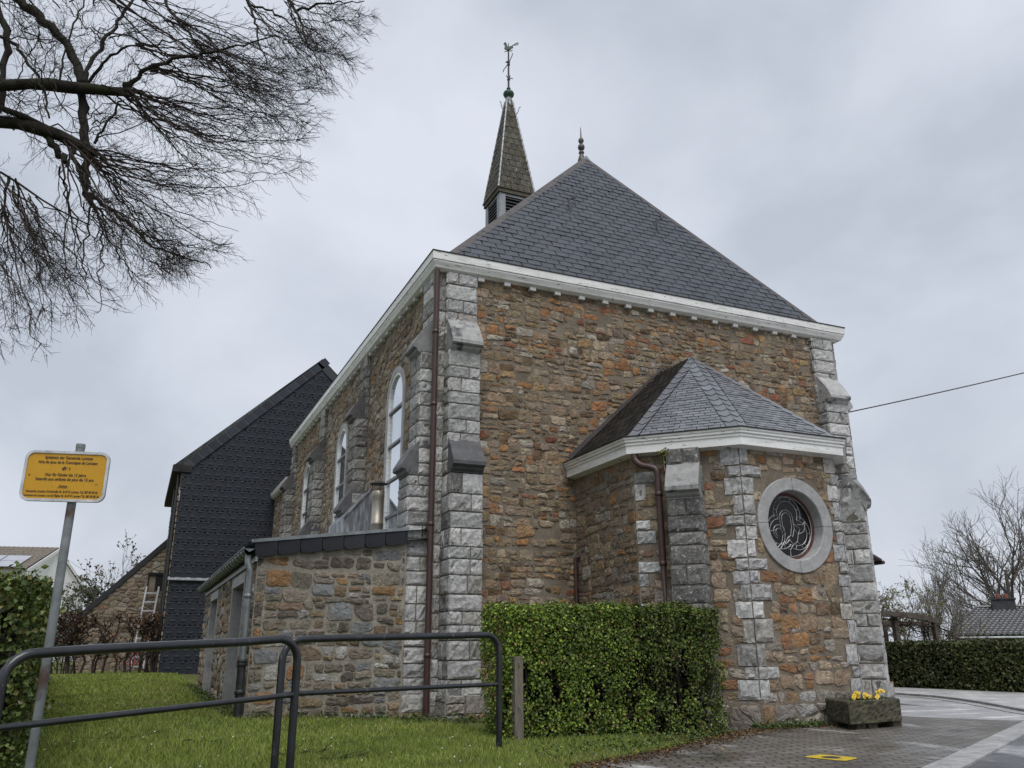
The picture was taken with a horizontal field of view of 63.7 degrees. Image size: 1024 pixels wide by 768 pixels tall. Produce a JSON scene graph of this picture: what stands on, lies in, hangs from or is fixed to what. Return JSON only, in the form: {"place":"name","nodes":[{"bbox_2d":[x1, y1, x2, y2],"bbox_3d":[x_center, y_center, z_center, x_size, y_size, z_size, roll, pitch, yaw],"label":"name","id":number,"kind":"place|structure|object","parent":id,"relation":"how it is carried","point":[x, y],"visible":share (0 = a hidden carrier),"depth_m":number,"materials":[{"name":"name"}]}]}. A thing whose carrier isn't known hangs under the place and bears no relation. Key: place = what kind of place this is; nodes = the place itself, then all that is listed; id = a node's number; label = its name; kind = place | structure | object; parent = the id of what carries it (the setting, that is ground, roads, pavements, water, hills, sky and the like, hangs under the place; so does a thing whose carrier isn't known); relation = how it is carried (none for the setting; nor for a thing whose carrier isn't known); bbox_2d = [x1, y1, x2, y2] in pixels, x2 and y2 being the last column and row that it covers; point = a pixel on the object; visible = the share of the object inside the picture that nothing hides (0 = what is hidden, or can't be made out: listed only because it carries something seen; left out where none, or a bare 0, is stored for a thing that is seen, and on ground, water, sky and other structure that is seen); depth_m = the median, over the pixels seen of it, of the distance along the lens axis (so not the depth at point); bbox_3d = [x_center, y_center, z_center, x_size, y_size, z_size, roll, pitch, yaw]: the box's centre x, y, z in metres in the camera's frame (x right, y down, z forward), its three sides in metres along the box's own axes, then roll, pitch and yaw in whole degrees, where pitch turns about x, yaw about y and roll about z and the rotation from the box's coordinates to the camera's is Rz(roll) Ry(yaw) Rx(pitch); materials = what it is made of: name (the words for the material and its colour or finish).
{"place":"outdoors","nodes":[
{"label":"outdoors","id":0,"kind":"place"},
{"bbox_2d":[0,662,1005,767],"bbox_3d":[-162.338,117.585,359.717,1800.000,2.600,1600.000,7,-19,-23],"label":"ground","id":1,"kind":"structure","parent":0,"point":[192,677],"depth_m":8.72,"materials":[{"name":"green plant"}]},
{"bbox_2d":[0,560,65,767],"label":"leafy hedge","id":2,"kind":"object","parent":1,"relation":"on","point":[25,602],"visible":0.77,"depth_m":6.11,"materials":[{"name":"green plant"}]},
{"bbox_2d":[0,546,87,661],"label":"white house","id":3,"kind":"structure","parent":1,"relation":"on","point":[30,559],"depth_m":48.39,"materials":[{"name":"brown tile"}]},
{"bbox_2d":[19,443,110,767],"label":"playground sign","id":4,"kind":"object","parent":1,"relation":"on","point":[79,474],"visible":1,"depth_m":5.64,"materials":[{"name":"metal"}]},
{"bbox_2d":[53,577,103,669],"bbox_3d":[-16.192,9.168,30.297,2.872,4.186,3.912,7,-19,-23],"label":"garden shrub","id":5,"kind":"object","parent":1,"relation":"on","point":[95,591],"visible":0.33,"depth_m":30.84,"materials":[{"name":"brown plant"}]},
{"bbox_2d":[66,529,145,596],"bbox_3d":[-15.675,8.629,33.484,4.886,5.567,2.882,11,-21,-30],"label":"bare tree","id":6,"kind":"object","parent":1,"relation":"on","point":[83,580],"visible":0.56,"depth_m":33.50,"materials":[{"name":"brown plant"}]},
{"bbox_2d":[50,605,164,673],"bbox_3d":[-12.496,7.876,25.332,4.254,2.094,1.277,8,-20,-25],"label":"beech hedge","id":7,"kind":"object","parent":1,"relation":"on","point":[147,627],"visible":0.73,"depth_m":25.27,"materials":[{"name":"brown plant"}]},
{"bbox_2d":[72,539,167,670],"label":"stone outbuilding","id":8,"kind":"structure","parent":1,"relation":"on","point":[125,591],"depth_m":28.87,"materials":[{"name":"stone"}]},
{"bbox_2d":[147,572,162,589],"bbox_3d":[-12.693,7.048,29.454,0.610,0.600,0.080,7,-19,-23],"label":"window","id":9,"kind":"structure","parent":8,"relation":"in","point":[159,576],"depth_m":29.45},
{"bbox_2d":[82,730,158,738],"bbox_3d":[-3.854,3.459,8.139,0.702,0.089,0.075,11,-21,-31],"label":"fallen twig","id":10,"kind":"object","parent":1,"relation":"on","point":[116,737],"visible":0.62,"depth_m":8.11,"materials":[{"name":"brown wood"}]},
{"bbox_2d":[118,652,150,671],"bbox_3d":[-11.815,8.731,26.017,1.148,0.691,0.434,4,-18,-14],"label":"bicycle","id":11,"kind":"object","parent":1,"relation":"on","point":[132,664],"visible":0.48,"depth_m":26.04,"materials":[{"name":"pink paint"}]},
{"bbox_2d":[131,586,159,668],"bbox_3d":[-12.693,8.396,28.499,0.447,2.766,0.862,2,-18,-6],"label":"ladder","id":12,"kind":"object","parent":1,"relation":"on","point":[144,601],"visible":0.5,"depth_m":28.83,"materials":[{"name":"metal"}]},
{"bbox_2d":[0,635,300,767],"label":"railing","id":13,"kind":"object","parent":1,"relation":"on","point":[11,665],"visible":1,"depth_m":5.58,"materials":[{"name":"metal"}]},
{"bbox_2d":[0,0,381,363],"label":"bare tree","id":14,"kind":"object","parent":1,"relation":"on","point":[82,86],"visible":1,"depth_m":9.31,"materials":[{"name":"brown plant"}]},
{"bbox_2d":[154,358,336,674],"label":"slate clad building","id":15,"kind":"structure","parent":1,"relation":"on","point":[225,481],"depth_m":27.61,"materials":[{"name":"stone"}]},
{"bbox_2d":[279,740,332,754],"bbox_3d":[-1.876,3.311,7.442,0.513,0.190,0.143,9,-20,-27],"label":"fallen twig","id":16,"kind":"object","parent":1,"relation":"on","point":[310,749],"visible":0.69,"depth_m":7.47,"materials":[{"name":"brown wood"}]},
{"bbox_2d":[197,481,426,718],"bbox_3d":[-4.117,3.990,15.216,2.706,4.200,8.717,7,-19,-23],"label":"stone annex","id":17,"kind":"object","parent":1,"relation":"on","point":[346,574],"visible":0.86,"depth_m":11.40,"materials":[{"name":"stone"}]},
{"bbox_2d":[320,750,367,758],"bbox_3d":[-1.486,3.291,7.278,0.434,0.144,0.209,7,-19,-23],"label":"fallen twig","id":18,"kind":"object","parent":1,"relation":"on","point":[346,755],"visible":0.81,"depth_m":7.27,"materials":[{"name":"brown wood"}]},
{"bbox_2d":[270,632,501,767],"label":"railing","id":19,"kind":"object","parent":1,"relation":"on","point":[285,650],"visible":0.91,"depth_m":7.43,"materials":[{"name":"metal"}]},
{"bbox_2d":[511,656,523,741],"bbox_3d":[0.058,3.477,8.835,0.100,1.067,0.100,7,-19,-23],"label":"wooden post","id":20,"kind":"object","parent":1,"relation":"on","point":[517,718],"visible":0.57,"depth_m":8.83,"materials":[{"name":"grey wood"}]},
{"bbox_2d":[270,42,894,728],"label":"church","id":21,"kind":"structure","parent":1,"relation":"on","point":[526,386],"depth_m":12.98,"materials":[{"name":"stone"}]},
{"bbox_2d":[300,462,309,528],"bbox_3d":[-5.633,3.723,22.448,0.072,3.317,1.180,7,-19,-23],"label":"window","id":22,"kind":"structure","parent":21,"relation":"in","point":[306,480],"depth_m":22.92,"materials":[{"name":"glass"}]},
{"bbox_2d":[331,423,347,523],"bbox_3d":[-3.900,2.520,18.701,0.072,3.317,1.180,7,-19,-23],"label":"window","id":23,"kind":"structure","parent":21,"relation":"in","point":[342,442],"depth_m":19.04,"materials":[{"name":"glass"}]},
{"bbox_2d":[383,366,405,528],"bbox_3d":[-2.111,1.278,14.832,0.072,3.317,1.180,7,-19,-23],"label":"window","id":24,"kind":"structure","parent":21,"relation":"in","point":[395,406],"depth_m":14.98,"materials":[{"name":"glass"}]},
{"bbox_2d":[657,445,669,468],"bbox_3d":[2.135,1.045,11.566,0.202,0.342,0.207,-2,-18,7],"label":"ivy sprig","id":25,"kind":"object","parent":21,"relation":"attached to","point":[662,453],"visible":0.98,"depth_m":11.59,"materials":[{"name":"green plant"}]},
{"bbox_2d":[757,478,832,572],"bbox_3d":[3.891,1.972,11.485,1.310,1.310,0.203,7,-19,-23],"label":"round window","id":26,"kind":"structure","parent":21,"relation":"in","point":[787,522],"depth_m":11.53,"materials":[{"name":"stone"}]},
{"bbox_2d":[849,372,1023,412],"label":"overhead cable","id":27,"kind":"object","parent":21,"relation":"attached to","point":[934,393],"visible":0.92,"depth_m":17.96,"materials":[{"name":"metal"}]},
{"bbox_2d":[477,598,729,740],"bbox_3d":[1.098,3.361,9.804,3.188,1.640,1.130,7,-19,-23],"label":"clipped hedge","id":28,"kind":"object","parent":1,"relation":"on","point":[586,666],"visible":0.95,"depth_m":9.50,"materials":[{"name":"green plant"}]},
{"bbox_2d":[881,602,965,641],"bbox_3d":[10.583,7.585,22.263,4.470,3.309,1.991,7,-19,-23],"label":"pergola","id":29,"kind":"object","parent":1,"relation":"on","point":[894,622],"visible":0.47,"depth_m":22.06,"materials":[{"name":"brown wood"}]},
{"bbox_2d":[878,576,985,641],"bbox_3d":[14.117,8.954,28.931,6.182,4.528,3.063,-6,-18,16],"label":"budding tree","id":30,"kind":"object","parent":1,"relation":"on","point":[886,599],"visible":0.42,"depth_m":28.94,"materials":[{"name":"green plant"}]},
{"bbox_2d":[910,539,982,641],"bbox_3d":[16.248,8.862,30.821,2.535,6.032,2.708,-7,-19,20],"label":"bare tree","id":31,"kind":"object","parent":1,"relation":"on","point":[939,587],"visible":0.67,"depth_m":30.90,"materials":[{"name":"brown plant"}]},
{"bbox_2d":[902,564,1003,640],"bbox_3d":[20.108,10.818,36.135,4.791,6.102,4.104,-3,-18,9],"label":"budding tree","id":32,"kind":"object","parent":1,"relation":"on","point":[965,602],"visible":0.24,"depth_m":36.77,"materials":[{"name":"brown plant"}]},
{"bbox_2d":[902,590,1004,640],"bbox_3d":[14.114,8.459,26.264,2.309,3.647,2.682,13,-22,-35],"label":"budding tree","id":33,"kind":"object","parent":1,"relation":"on","point":[952,620],"visible":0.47,"depth_m":26.25,"materials":[{"name":"brown plant"}]},
{"bbox_2d":[885,638,1023,692],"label":"long hedge","id":34,"kind":"object","parent":1,"relation":"on","point":[952,664],"visible":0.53,"depth_m":18.80,"materials":[{"name":"green plant"}]},
{"bbox_2d":[899,468,1023,618],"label":"bare tree","id":35,"kind":"object","parent":1,"relation":"on","point":[1015,570],"visible":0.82,"depth_m":39.35,"materials":[{"name":"brown plant"}]},
{"bbox_2d":[945,594,1023,657],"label":"tiled house","id":36,"kind":"structure","parent":1,"relation":"on","point":[1011,625],"depth_m":33.02,"materials":[{"name":"grey tile"}]},
{"bbox_2d":[0,0,1023,641],"label":"sky","id":37,"kind":"structure","parent":0,"point":[862,161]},
{"bbox_2d":[572,716,1019,767],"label":"brick paving","id":38,"kind":"structure","parent":0,"point":[913,742],"depth_m":8.29,"materials":[{"name":"grey brick"}]},
{"bbox_2d":[185,680,829,767],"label":"weeds","id":39,"kind":"object","parent":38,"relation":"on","point":[674,738],"visible":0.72,"depth_m":10.16,"materials":[{"name":"green plant"}]},
{"bbox_2d":[553,724,847,767],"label":"leaf litter","id":40,"kind":"object","parent":38,"relation":"on","point":[698,741],"visible":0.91,"depth_m":8.22,"materials":[{"name":"brown plant"}]},
{"bbox_2d":[806,754,856,760],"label":"paint square","id":41,"kind":"structure","parent":38,"relation":"on","point":[842,758],"depth_m":7.48,"materials":[{"name":"yellow paint"}]},
{"bbox_2d":[822,756,840,758],"bbox_3d":[2.904,3.399,7.496,0.166,0.014,0.166,7,-19,-23],"label":"valve cover","id":42,"kind":"object","parent":38,"relation":"on","point":[833,757],"visible":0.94,"depth_m":7.47,"materials":[{"name":"metal"}]},
{"bbox_2d":[825,695,901,729],"bbox_3d":[4.487,4.202,10.510,1.353,0.384,0.664,10,-20,-29],"label":"stone trough","id":43,"kind":"object","parent":38,"relation":"on","point":[859,714],"visible":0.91,"depth_m":10.22,"materials":[{"name":"stone"}]},
{"bbox_2d":[848,694,861,700],"bbox_3d":[4.258,3.936,10.256,0.209,0.147,0.159,7,-19,-23],"label":"pansy","id":44,"kind":"object","parent":43,"relation":"on","point":[853,697],"visible":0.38,"depth_m":10.26,"materials":[{"name":"yellow plant"}]},
{"bbox_2d":[855,692,864,699],"bbox_3d":[4.335,3.942,10.323,0.188,0.174,0.156,7,-19,-23],"label":"pansy","id":45,"kind":"object","parent":43,"relation":"on","point":[857,694],"visible":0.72,"depth_m":10.29,"materials":[{"name":"yellow plant"}]},
{"bbox_2d":[863,692,873,699],"bbox_3d":[4.515,3.987,10.449,0.238,0.149,0.120,7,-19,-23],"label":"pansy","id":46,"kind":"object","parent":43,"relation":"on","point":[866,696],"visible":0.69,"depth_m":10.44,"materials":[{"name":"yellow plant"}]},
{"bbox_2d":[868,694,884,698],"bbox_3d":[4.630,4.025,10.521,0.245,0.120,0.188,7,-19,-23],"label":"pansy","id":47,"kind":"object","parent":43,"relation":"on","point":[877,696],"visible":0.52,"depth_m":10.56,"materials":[{"name":"yellow plant"}]},
{"bbox_2d":[875,689,884,698],"bbox_3d":[4.772,4.052,10.708,0.144,0.175,0.204,7,-19,-23],"label":"pansy","id":48,"kind":"object","parent":43,"relation":"on","point":[879,691],"visible":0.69,"depth_m":10.71,"materials":[{"name":"yellow plant"}]},
{"bbox_2d":[616,692,1023,767],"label":"road","id":49,"kind":"structure","parent":0,"point":[1011,755],"depth_m":7.49,"materials":[{"name":"grey asphalt"}]},
{"bbox_2d":[895,692,1023,711],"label":"kerb","id":50,"kind":"structure","parent":49,"relation":"on","point":[980,702],"depth_m":14.72,"materials":[{"name":"concrete"}]},
{"bbox_2d":[895,695,1023,714],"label":"gutter","id":51,"kind":"object","parent":49,"relation":"on","point":[992,707],"visible":0.48,"depth_m":14.02,"materials":[{"name":"concrete"}]},
{"bbox_2d":[921,721,1023,767],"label":"gutter strip","id":52,"kind":"object","parent":49,"relation":"on","point":[968,756],"visible":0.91,"depth_m":7.97,"materials":[{"name":"concrete"}]},
{"bbox_2d":[894,687,1023,707],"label":"sidewalk","id":53,"kind":"structure","parent":0,"point":[1012,698],"depth_m":16.52,"materials":[{"name":"grey concrete"}]},
{"bbox_2d":[895,696,1023,720],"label":"forecourt","id":54,"kind":"structure","parent":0,"point":[919,707],"depth_m":12.73,"materials":[{"name":"concrete"}]}
]}

